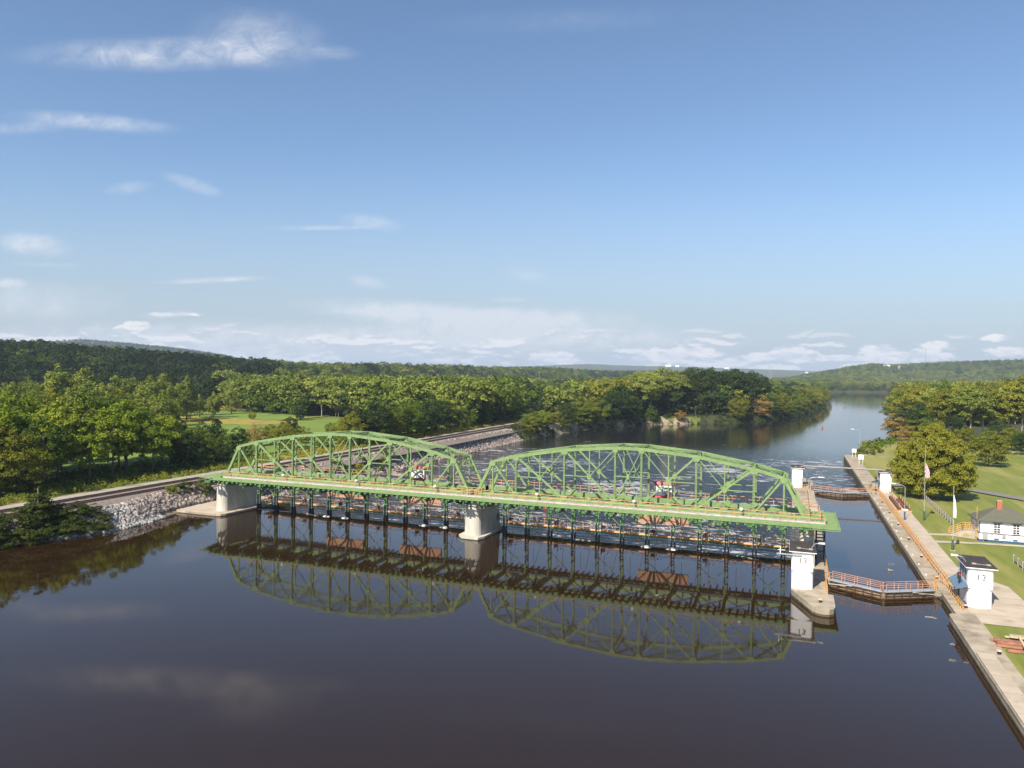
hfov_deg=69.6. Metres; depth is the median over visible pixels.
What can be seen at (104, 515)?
bush
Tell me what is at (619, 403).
tree
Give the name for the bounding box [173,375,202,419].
tree
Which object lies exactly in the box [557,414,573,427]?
tree
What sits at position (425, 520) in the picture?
gate upright
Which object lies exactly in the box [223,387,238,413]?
tree
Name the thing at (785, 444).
water
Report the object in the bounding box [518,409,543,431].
tree
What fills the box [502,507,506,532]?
gate upright
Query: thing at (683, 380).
tree
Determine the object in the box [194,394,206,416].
tree
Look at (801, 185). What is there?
sky
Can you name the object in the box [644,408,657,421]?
tree
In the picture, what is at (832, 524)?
hoist deck
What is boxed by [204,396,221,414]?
tree
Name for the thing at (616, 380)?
tree
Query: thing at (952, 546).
flagpole
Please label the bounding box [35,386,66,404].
tree
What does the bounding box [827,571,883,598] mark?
lock gate
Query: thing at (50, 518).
bush
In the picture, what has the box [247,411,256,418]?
tree
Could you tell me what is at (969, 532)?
access ramp
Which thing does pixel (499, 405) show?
tree
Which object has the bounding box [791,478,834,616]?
lock island wall
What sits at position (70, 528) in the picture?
bush
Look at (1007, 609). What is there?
pavement
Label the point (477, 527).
bridge pier
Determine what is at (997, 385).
tree
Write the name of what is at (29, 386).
tree
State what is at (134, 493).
railway track
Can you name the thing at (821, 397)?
tree
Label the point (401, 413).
tree
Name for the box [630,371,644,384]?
tree
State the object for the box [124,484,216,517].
riprap
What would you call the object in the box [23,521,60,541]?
bush
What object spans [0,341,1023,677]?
ground
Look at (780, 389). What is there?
tree
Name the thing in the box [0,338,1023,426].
woodland
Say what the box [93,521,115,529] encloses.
bush
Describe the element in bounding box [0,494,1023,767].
water
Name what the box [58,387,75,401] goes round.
tree
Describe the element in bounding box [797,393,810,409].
tree
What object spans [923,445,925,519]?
flagpole
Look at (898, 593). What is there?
lock gate
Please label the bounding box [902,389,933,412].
tree
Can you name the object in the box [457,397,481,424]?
tree
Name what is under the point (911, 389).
tree
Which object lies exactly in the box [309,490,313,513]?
gate upright
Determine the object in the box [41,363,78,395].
tree
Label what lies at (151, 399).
tree
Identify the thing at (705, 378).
tree
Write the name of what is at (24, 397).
tree
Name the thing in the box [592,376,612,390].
tree
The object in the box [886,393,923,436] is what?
tree
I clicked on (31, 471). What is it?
tree
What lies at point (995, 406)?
tree
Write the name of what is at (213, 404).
tree
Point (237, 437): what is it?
tree
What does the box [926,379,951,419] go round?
tree
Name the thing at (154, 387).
tree
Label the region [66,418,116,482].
tree
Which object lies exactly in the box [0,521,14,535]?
bush
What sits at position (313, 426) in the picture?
field
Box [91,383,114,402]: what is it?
tree
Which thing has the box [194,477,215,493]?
shrub
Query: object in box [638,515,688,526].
sluice gate
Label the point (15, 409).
tree
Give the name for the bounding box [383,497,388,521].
gate upright
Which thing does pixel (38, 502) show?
conifer
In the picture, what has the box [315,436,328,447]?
tree
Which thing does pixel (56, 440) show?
tree
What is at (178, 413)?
tree
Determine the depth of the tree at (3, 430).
164.60 m
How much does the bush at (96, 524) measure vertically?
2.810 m
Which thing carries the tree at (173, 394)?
on the ground
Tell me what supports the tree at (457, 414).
on the ground
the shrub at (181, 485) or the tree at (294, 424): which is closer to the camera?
the shrub at (181, 485)
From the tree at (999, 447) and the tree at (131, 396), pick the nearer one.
the tree at (999, 447)
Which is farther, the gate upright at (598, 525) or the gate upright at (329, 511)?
the gate upright at (329, 511)
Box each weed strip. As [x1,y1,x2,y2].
[180,416,301,424]
[222,405,281,409]
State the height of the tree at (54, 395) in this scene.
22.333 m
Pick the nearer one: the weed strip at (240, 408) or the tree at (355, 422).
the tree at (355, 422)
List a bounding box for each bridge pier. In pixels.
[216,473,256,510]
[459,501,501,540]
[798,514,814,566]
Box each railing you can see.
[225,470,825,522]
[248,463,817,509]
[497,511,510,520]
[808,505,820,519]
[825,573,827,593]
[879,491,942,576]
[880,490,948,584]
[934,575,943,589]
[946,580,963,610]
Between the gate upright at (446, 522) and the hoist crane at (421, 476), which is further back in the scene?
the hoist crane at (421, 476)
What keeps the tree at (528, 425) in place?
on the ground
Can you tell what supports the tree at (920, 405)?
on the ground
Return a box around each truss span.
[222,431,488,494]
[470,443,815,520]
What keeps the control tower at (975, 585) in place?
on the pavement at (1007, 609)
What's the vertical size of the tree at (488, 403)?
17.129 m
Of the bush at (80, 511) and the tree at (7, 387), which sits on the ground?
the tree at (7, 387)
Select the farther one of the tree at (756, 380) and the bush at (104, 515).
the tree at (756, 380)
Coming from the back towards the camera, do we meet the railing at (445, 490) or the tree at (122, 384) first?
the tree at (122, 384)
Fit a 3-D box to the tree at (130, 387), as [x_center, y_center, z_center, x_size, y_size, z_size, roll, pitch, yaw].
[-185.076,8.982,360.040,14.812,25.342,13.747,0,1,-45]
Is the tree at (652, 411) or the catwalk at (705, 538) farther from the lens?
the tree at (652, 411)
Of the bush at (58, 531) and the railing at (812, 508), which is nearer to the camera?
the railing at (812, 508)
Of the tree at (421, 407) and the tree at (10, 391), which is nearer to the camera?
the tree at (10, 391)
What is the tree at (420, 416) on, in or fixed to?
on the ground
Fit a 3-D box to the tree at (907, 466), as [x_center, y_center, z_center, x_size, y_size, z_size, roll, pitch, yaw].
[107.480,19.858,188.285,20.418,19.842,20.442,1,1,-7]
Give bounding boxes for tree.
[0,381,20,398]
[0,389,17,399]
[0,392,40,477]
[0,397,27,468]
[0,397,31,450]
[0,423,21,471]
[0,427,54,492]
[1,383,36,402]
[13,393,39,410]
[13,396,44,410]
[14,389,54,407]
[15,401,55,456]
[15,417,72,488]
[18,375,40,397]
[26,383,48,404]
[29,400,88,480]
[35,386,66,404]
[35,392,88,470]
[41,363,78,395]
[54,387,76,400]
[54,392,113,474]
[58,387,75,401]
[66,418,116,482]
[70,397,108,463]
[71,366,102,396]
[72,386,105,400]
[86,403,139,477]
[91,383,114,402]
[99,385,131,400]
[104,375,130,400]
[104,400,153,473]
[105,395,131,463]
[105,399,153,468]
[115,394,135,402]
[124,377,146,400]
[126,390,147,403]
[132,374,162,399]
[132,384,159,415]
[132,418,172,472]
[146,414,183,468]
[148,390,178,427]
[157,372,179,410]
[157,420,194,461]
[165,400,184,420]
[170,430,205,467]
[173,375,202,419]
[174,383,189,416]
[178,424,213,463]
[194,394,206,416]
[195,428,216,458]
[197,415,228,450]
[204,392,222,415]
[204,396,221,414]
[209,441,233,463]
[212,433,234,453]
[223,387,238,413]
[225,426,250,450]
[238,440,254,457]
[244,423,268,442]
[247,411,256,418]
[261,424,277,442]
[270,421,298,447]
[278,416,301,439]
[293,407,304,419]
[297,426,310,442]
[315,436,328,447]
[324,422,333,431]
[328,418,342,442]
[335,410,367,443]
[343,425,357,444]
[345,405,379,443]
[347,414,374,442]
[364,402,394,437]
[373,406,404,436]
[383,416,407,437]
[385,402,418,435]
[400,399,428,434]
[415,399,429,432]
[415,401,440,433]
[423,396,455,430]
[441,395,461,424]
[442,404,466,427]
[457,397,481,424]
[458,404,477,426]
[475,395,494,422]
[477,409,492,423]
[487,399,504,420]
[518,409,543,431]
[520,412,539,433]
[535,409,550,429]
[544,410,558,423]
[555,403,578,423]
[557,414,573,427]
[560,391,580,406]
[568,397,595,425]
[571,396,599,426]
[588,397,611,424]
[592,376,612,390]
[598,391,629,422]
[606,377,631,386]
[610,388,643,420]
[623,374,636,385]
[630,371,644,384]
[632,371,666,417]
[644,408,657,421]
[649,367,678,414]
[660,370,691,414]
[674,410,685,421]
[677,368,705,412]
[682,367,713,413]
[696,367,722,411]
[710,370,734,413]
[719,369,743,412]
[726,395,749,418]
[730,371,755,394]
[742,371,762,411]
[748,395,773,416]
[756,375,772,397]
[765,393,781,416]
[770,382,789,404]
[770,393,792,413]
[777,385,798,404]
[783,392,803,411]
[789,386,807,396]
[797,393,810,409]
[802,387,816,398]
[805,392,819,408]
[814,391,825,404]
[820,390,830,402]
[878,392,905,425]
[880,413,909,435]
[881,383,914,410]
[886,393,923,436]
[886,423,978,497]
[888,398,934,433]
[896,425,922,444]
[902,381,935,393]
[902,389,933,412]
[905,408,935,431]
[912,388,952,418]
[923,388,967,427]
[924,419,950,439]
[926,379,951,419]
[937,389,974,420]
[941,415,966,437]
[947,384,997,439]
[948,379,977,420]
[953,425,979,445]
[966,430,1010,466]
[969,386,1003,431]
[971,381,997,422]
[977,428,997,446]
[979,388,1018,432]
[983,418,1012,439]
[986,377,1010,388]
[997,382,1023,424]
[999,427,1018,449]
[1000,376,1023,433]
[1008,428,1023,449]
[1011,432,1023,451]
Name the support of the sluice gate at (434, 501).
attached to the gate upright at (425, 520)
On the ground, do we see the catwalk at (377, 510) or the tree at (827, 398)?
the tree at (827, 398)
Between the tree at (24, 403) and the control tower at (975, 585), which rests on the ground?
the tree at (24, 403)
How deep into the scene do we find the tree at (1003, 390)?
363.06 m
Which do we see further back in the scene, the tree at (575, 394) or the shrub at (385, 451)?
the tree at (575, 394)
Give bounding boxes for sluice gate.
[327,491,364,498]
[401,497,441,505]
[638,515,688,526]
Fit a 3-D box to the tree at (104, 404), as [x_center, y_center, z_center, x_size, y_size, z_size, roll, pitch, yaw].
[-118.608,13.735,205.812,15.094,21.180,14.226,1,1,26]
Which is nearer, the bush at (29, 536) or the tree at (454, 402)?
the bush at (29, 536)
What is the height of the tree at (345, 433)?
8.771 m
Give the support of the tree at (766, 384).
on the ground
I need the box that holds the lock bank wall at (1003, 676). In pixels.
[844,455,1023,737]
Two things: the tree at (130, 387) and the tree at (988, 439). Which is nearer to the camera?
the tree at (988, 439)
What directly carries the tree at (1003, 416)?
on the ground
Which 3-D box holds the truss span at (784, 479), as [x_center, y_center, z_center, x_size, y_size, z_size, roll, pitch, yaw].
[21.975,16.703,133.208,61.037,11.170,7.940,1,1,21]
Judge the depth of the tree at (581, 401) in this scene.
441.90 m
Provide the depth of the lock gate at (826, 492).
196.54 m
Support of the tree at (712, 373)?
on the ground
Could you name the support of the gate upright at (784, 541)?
hanging from the truss span at (784, 479)
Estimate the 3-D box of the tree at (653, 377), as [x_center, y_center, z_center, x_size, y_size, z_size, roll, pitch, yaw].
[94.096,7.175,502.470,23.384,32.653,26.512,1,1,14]
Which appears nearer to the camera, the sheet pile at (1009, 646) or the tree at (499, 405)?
the sheet pile at (1009, 646)
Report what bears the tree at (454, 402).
on the ground
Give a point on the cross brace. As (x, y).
(769, 529)
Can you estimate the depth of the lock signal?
99.68 m
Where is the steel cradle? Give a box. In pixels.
[889,495,911,511]
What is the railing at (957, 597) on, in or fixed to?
on the lock bank wall at (1003, 676)
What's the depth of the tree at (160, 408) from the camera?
297.64 m
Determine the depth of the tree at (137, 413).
195.09 m
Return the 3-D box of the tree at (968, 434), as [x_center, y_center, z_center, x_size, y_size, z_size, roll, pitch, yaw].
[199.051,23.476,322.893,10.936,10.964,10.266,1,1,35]
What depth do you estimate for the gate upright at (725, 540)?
130.00 m
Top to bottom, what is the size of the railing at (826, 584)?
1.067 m
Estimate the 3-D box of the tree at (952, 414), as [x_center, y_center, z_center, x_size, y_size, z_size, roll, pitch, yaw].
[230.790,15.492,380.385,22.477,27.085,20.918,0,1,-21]
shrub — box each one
[164,484,181,494]
[175,478,192,492]
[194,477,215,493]
[354,463,366,473]
[377,456,385,465]
[382,447,393,457]
[857,441,869,448]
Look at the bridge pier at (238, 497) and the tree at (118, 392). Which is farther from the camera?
the tree at (118, 392)
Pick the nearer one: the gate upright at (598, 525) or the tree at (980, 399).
the gate upright at (598, 525)
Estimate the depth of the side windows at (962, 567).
100.82 m
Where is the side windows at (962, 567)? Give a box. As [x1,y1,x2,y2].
[958,562,965,592]
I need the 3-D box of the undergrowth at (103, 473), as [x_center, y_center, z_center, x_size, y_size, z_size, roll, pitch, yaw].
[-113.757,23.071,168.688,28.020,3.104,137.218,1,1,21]
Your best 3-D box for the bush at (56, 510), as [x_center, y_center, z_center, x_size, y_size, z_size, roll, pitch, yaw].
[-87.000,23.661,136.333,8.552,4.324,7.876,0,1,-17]
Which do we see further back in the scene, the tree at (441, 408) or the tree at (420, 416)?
the tree at (441, 408)
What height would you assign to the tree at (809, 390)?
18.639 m
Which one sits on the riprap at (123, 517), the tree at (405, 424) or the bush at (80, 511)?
the bush at (80, 511)
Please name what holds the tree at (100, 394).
on the ground
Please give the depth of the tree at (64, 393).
308.21 m
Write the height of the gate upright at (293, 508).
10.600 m
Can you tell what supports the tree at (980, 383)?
on the ground
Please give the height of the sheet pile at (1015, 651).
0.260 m
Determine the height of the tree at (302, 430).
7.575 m
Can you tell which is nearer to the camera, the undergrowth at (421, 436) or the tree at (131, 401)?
the tree at (131, 401)
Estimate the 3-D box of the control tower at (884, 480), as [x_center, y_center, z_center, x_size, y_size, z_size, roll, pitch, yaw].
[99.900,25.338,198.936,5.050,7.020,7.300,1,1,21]
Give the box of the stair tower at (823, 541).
[815,530,825,565]
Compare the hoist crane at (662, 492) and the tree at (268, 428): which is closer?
the hoist crane at (662, 492)
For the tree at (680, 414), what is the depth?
507.46 m
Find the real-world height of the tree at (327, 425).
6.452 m
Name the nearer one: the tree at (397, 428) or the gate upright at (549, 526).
the gate upright at (549, 526)
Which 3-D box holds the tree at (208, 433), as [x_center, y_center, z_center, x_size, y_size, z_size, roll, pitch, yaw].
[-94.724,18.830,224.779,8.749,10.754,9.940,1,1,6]
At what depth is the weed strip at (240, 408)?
530.74 m
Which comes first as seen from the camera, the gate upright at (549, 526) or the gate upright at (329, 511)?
the gate upright at (549, 526)
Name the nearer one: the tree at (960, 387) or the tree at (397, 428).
the tree at (397, 428)
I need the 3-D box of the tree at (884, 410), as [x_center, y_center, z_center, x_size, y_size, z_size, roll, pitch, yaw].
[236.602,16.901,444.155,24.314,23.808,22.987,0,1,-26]
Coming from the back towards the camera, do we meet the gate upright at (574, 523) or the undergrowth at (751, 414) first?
the undergrowth at (751, 414)
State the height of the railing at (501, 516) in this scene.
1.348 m
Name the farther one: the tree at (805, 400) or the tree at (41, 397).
the tree at (805, 400)
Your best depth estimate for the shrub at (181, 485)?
169.77 m
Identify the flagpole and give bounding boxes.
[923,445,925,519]
[949,486,955,550]
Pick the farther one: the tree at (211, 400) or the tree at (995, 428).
the tree at (211, 400)
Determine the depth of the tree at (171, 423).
204.85 m
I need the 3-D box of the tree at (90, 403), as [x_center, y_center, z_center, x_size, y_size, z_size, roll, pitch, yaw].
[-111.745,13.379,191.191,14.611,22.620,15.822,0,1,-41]
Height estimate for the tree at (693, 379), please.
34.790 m
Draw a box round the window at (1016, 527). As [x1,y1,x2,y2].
[1012,524,1020,535]
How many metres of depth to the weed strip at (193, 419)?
398.89 m
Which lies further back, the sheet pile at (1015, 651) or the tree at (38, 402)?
the tree at (38, 402)
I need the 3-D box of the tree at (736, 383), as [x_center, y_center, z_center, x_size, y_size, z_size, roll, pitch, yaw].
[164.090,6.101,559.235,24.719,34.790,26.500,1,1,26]
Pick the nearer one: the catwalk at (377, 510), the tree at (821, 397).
the catwalk at (377, 510)
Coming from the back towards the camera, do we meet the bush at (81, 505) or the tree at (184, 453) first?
the tree at (184, 453)
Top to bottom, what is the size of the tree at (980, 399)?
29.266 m
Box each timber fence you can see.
[920,494,953,524]
[1013,554,1023,569]
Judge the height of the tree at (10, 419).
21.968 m
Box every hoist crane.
[411,465,430,480]
[650,480,678,498]
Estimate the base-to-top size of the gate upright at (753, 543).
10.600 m
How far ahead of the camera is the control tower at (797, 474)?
202.62 m
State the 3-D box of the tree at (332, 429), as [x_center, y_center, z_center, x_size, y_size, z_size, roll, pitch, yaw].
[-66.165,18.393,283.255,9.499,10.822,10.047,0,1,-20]
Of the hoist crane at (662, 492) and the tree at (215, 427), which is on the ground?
the tree at (215, 427)
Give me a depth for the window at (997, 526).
137.42 m
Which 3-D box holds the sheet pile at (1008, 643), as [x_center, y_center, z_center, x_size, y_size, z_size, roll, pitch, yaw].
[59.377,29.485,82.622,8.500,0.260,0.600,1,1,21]
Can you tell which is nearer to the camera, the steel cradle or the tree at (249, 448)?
the steel cradle
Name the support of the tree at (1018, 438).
on the ground
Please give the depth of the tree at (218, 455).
216.42 m
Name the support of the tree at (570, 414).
on the ground
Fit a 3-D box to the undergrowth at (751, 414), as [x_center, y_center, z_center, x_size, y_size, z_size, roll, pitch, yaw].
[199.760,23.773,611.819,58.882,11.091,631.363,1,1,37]
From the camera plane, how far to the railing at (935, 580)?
108.19 m
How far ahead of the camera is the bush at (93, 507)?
142.83 m
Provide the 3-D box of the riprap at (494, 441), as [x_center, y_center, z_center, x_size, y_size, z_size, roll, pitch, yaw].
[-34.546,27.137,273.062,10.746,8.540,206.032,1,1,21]
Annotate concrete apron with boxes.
[175,496,290,516]
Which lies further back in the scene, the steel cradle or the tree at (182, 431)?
the tree at (182, 431)
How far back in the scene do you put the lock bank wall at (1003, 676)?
89.76 m
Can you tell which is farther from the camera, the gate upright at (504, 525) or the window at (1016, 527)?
the gate upright at (504, 525)
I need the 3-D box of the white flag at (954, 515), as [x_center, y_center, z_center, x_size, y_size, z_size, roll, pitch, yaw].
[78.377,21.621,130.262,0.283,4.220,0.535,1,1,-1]
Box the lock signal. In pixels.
[957,572,960,595]
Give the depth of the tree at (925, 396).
384.81 m
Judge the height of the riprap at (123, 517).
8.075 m
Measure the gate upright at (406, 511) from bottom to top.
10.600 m
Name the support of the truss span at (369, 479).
on the bridge pier at (477, 527)
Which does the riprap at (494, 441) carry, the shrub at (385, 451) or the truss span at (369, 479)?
the shrub at (385, 451)
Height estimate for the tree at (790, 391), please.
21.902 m
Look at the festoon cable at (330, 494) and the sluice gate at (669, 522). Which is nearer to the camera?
the sluice gate at (669, 522)
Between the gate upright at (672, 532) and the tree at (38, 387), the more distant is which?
the tree at (38, 387)
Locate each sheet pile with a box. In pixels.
[994,638,1023,642]
[995,643,1023,649]
[996,640,1021,645]
[1006,648,1023,653]
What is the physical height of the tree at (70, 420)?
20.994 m
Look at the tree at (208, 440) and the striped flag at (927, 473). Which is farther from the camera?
the tree at (208, 440)
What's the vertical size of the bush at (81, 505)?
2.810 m
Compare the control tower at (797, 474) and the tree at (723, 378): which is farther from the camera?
the tree at (723, 378)
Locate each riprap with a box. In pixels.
[37,498,167,540]
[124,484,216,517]
[211,428,523,496]
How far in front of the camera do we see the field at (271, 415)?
456.69 m
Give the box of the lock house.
[968,500,1023,544]
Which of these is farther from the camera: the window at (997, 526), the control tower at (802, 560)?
the window at (997, 526)
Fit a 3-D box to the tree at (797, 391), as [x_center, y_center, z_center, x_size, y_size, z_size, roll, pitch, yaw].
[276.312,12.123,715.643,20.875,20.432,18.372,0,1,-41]
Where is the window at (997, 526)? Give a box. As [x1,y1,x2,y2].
[993,522,1001,533]
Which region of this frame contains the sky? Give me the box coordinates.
[0,0,1023,371]
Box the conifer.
[16,481,61,526]
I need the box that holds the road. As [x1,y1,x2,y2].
[891,484,1023,500]
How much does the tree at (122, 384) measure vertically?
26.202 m
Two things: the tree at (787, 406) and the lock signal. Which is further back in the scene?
the tree at (787, 406)
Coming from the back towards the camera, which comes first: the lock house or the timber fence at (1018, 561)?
the lock house
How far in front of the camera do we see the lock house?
137.72 m
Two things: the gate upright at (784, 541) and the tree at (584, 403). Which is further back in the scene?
the tree at (584, 403)
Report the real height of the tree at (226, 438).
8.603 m
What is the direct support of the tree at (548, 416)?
on the ground
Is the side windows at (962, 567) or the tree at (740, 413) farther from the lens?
the tree at (740, 413)
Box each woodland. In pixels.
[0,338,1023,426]
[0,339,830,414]
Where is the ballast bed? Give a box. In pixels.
[0,419,557,531]
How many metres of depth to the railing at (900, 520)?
143.05 m
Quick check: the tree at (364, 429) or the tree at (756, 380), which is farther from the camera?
the tree at (756, 380)
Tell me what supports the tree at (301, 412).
on the ground
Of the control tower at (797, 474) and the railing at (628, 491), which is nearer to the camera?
the railing at (628, 491)
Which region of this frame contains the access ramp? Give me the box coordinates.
[948,522,975,537]
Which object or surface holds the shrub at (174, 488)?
on the riprap at (163, 501)
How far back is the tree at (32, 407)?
184.75 m
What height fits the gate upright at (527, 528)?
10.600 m
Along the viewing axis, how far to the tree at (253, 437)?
268.94 m
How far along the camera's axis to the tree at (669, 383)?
520.35 m
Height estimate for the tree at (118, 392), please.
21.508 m
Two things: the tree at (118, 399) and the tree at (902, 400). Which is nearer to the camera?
the tree at (118, 399)
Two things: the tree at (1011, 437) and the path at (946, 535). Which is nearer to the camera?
the path at (946, 535)
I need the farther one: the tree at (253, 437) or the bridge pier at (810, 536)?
the tree at (253, 437)
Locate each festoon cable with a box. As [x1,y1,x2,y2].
[214,483,447,503]
[467,504,756,529]
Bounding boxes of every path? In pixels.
[928,533,975,538]
[934,540,1023,546]
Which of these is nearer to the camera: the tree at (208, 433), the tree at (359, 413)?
the tree at (208, 433)
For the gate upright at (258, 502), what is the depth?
166.38 m
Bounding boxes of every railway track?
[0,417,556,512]
[0,425,520,516]
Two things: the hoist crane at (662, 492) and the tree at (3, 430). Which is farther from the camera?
the tree at (3, 430)
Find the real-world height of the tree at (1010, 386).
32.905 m
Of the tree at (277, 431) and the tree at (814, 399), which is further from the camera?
the tree at (814, 399)
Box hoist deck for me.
[201,468,840,535]
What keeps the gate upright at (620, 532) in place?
hanging from the truss span at (784, 479)
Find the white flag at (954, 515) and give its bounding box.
[953,496,955,517]
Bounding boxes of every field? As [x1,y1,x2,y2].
[0,418,443,492]
[180,410,344,420]
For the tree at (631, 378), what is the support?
on the ground
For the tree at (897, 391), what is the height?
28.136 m
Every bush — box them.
[0,507,36,532]
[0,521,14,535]
[0,523,42,545]
[0,528,21,548]
[23,499,68,523]
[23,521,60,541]
[44,503,76,521]
[49,516,86,536]
[53,523,76,536]
[57,506,90,523]
[67,501,96,513]
[77,519,104,535]
[82,503,102,516]
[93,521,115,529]
[96,512,111,521]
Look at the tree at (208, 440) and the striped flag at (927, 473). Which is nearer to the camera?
the striped flag at (927, 473)
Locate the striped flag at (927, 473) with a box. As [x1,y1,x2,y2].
[925,464,929,477]
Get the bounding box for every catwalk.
[263,494,464,522]
[504,513,791,552]
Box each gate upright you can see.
[256,487,261,508]
[273,487,278,510]
[291,488,295,512]
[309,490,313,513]
[327,496,331,515]
[345,498,350,517]
[364,495,368,519]
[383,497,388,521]
[403,503,407,522]
[423,504,427,524]
[443,502,448,526]
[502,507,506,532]
[524,505,529,534]
[547,507,552,536]
[571,510,575,538]
[595,511,599,541]
[619,513,624,543]
[645,523,649,545]
[670,525,675,547]
[697,520,701,551]
[724,521,728,553]
[752,527,756,556]
[781,524,785,559]
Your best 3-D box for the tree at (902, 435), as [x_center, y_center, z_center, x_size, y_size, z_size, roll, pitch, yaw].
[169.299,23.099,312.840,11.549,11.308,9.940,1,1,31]
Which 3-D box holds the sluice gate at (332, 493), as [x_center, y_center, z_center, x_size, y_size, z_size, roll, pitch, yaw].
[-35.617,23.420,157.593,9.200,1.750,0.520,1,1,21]
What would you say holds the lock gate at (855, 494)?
attached to the lock bank wall at (1003, 676)
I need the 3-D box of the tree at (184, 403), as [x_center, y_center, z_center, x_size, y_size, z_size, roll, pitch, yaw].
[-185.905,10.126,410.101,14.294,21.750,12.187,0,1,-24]
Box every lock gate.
[813,485,841,496]
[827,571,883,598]
[841,488,869,497]
[882,581,941,598]
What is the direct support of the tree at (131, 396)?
on the ground
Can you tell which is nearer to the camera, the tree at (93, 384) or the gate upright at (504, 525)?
the gate upright at (504, 525)
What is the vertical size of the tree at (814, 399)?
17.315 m
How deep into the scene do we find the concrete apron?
163.82 m
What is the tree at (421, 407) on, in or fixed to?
on the ground
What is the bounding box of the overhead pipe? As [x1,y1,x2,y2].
[801,465,885,471]
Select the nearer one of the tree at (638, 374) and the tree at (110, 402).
the tree at (110, 402)
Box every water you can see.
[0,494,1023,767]
[266,509,790,558]
[279,392,894,557]
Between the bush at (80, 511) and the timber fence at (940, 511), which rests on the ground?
the timber fence at (940, 511)
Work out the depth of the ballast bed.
208.67 m
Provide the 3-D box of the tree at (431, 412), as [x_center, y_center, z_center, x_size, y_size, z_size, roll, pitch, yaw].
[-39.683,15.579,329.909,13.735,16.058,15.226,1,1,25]
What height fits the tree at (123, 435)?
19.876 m
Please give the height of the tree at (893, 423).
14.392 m
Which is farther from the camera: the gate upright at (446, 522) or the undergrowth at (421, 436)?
the undergrowth at (421, 436)
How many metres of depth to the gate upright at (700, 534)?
131.65 m
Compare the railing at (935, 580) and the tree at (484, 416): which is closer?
the railing at (935, 580)
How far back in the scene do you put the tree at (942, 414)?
376.98 m
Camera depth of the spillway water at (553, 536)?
141.31 m
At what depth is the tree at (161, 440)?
194.60 m
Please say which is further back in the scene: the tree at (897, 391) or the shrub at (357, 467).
the tree at (897, 391)
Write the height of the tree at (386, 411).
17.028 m
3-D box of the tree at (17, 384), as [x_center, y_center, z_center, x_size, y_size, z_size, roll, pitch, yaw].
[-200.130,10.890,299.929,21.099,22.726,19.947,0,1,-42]
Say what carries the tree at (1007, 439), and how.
on the ground
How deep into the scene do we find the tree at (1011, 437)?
293.02 m
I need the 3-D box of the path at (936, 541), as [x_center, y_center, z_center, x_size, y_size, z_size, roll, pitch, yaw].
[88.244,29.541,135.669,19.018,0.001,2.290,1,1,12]
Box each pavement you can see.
[853,455,875,483]
[873,484,1023,652]
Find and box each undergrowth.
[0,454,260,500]
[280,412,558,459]
[501,400,825,440]
[856,404,917,451]
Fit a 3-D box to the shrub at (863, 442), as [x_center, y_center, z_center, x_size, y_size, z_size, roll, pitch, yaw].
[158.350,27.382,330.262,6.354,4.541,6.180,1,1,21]
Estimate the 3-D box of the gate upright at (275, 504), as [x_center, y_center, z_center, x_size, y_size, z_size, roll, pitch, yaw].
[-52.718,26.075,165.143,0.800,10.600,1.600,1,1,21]
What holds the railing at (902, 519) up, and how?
on the pavement at (1007, 609)
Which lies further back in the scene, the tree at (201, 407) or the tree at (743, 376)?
the tree at (743, 376)
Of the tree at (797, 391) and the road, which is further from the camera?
the tree at (797, 391)
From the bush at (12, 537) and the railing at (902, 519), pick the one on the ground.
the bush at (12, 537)
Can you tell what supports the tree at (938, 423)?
on the ground
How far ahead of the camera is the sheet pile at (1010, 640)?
84.41 m
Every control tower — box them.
[777,540,824,589]
[791,465,804,487]
[872,469,892,492]
[948,554,997,608]
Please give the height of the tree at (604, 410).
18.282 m
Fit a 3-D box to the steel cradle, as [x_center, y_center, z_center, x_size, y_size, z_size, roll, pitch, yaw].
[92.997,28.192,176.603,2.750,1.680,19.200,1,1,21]
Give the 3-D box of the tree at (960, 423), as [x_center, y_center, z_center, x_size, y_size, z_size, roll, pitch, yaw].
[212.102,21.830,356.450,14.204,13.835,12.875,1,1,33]
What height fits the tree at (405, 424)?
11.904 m
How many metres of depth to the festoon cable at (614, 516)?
127.45 m
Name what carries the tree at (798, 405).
on the ground
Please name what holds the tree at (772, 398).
on the ground
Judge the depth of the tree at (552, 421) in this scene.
411.54 m
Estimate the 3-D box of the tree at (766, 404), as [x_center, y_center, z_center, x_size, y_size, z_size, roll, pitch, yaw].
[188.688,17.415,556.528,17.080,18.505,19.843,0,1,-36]
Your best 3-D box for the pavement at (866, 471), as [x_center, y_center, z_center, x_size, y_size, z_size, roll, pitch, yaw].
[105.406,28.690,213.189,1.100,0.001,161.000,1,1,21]
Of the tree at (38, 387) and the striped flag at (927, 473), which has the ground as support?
the tree at (38, 387)
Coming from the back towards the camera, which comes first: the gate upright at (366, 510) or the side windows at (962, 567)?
the gate upright at (366, 510)
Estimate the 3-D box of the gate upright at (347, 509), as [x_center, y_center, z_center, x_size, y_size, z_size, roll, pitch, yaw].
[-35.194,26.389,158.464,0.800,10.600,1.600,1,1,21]

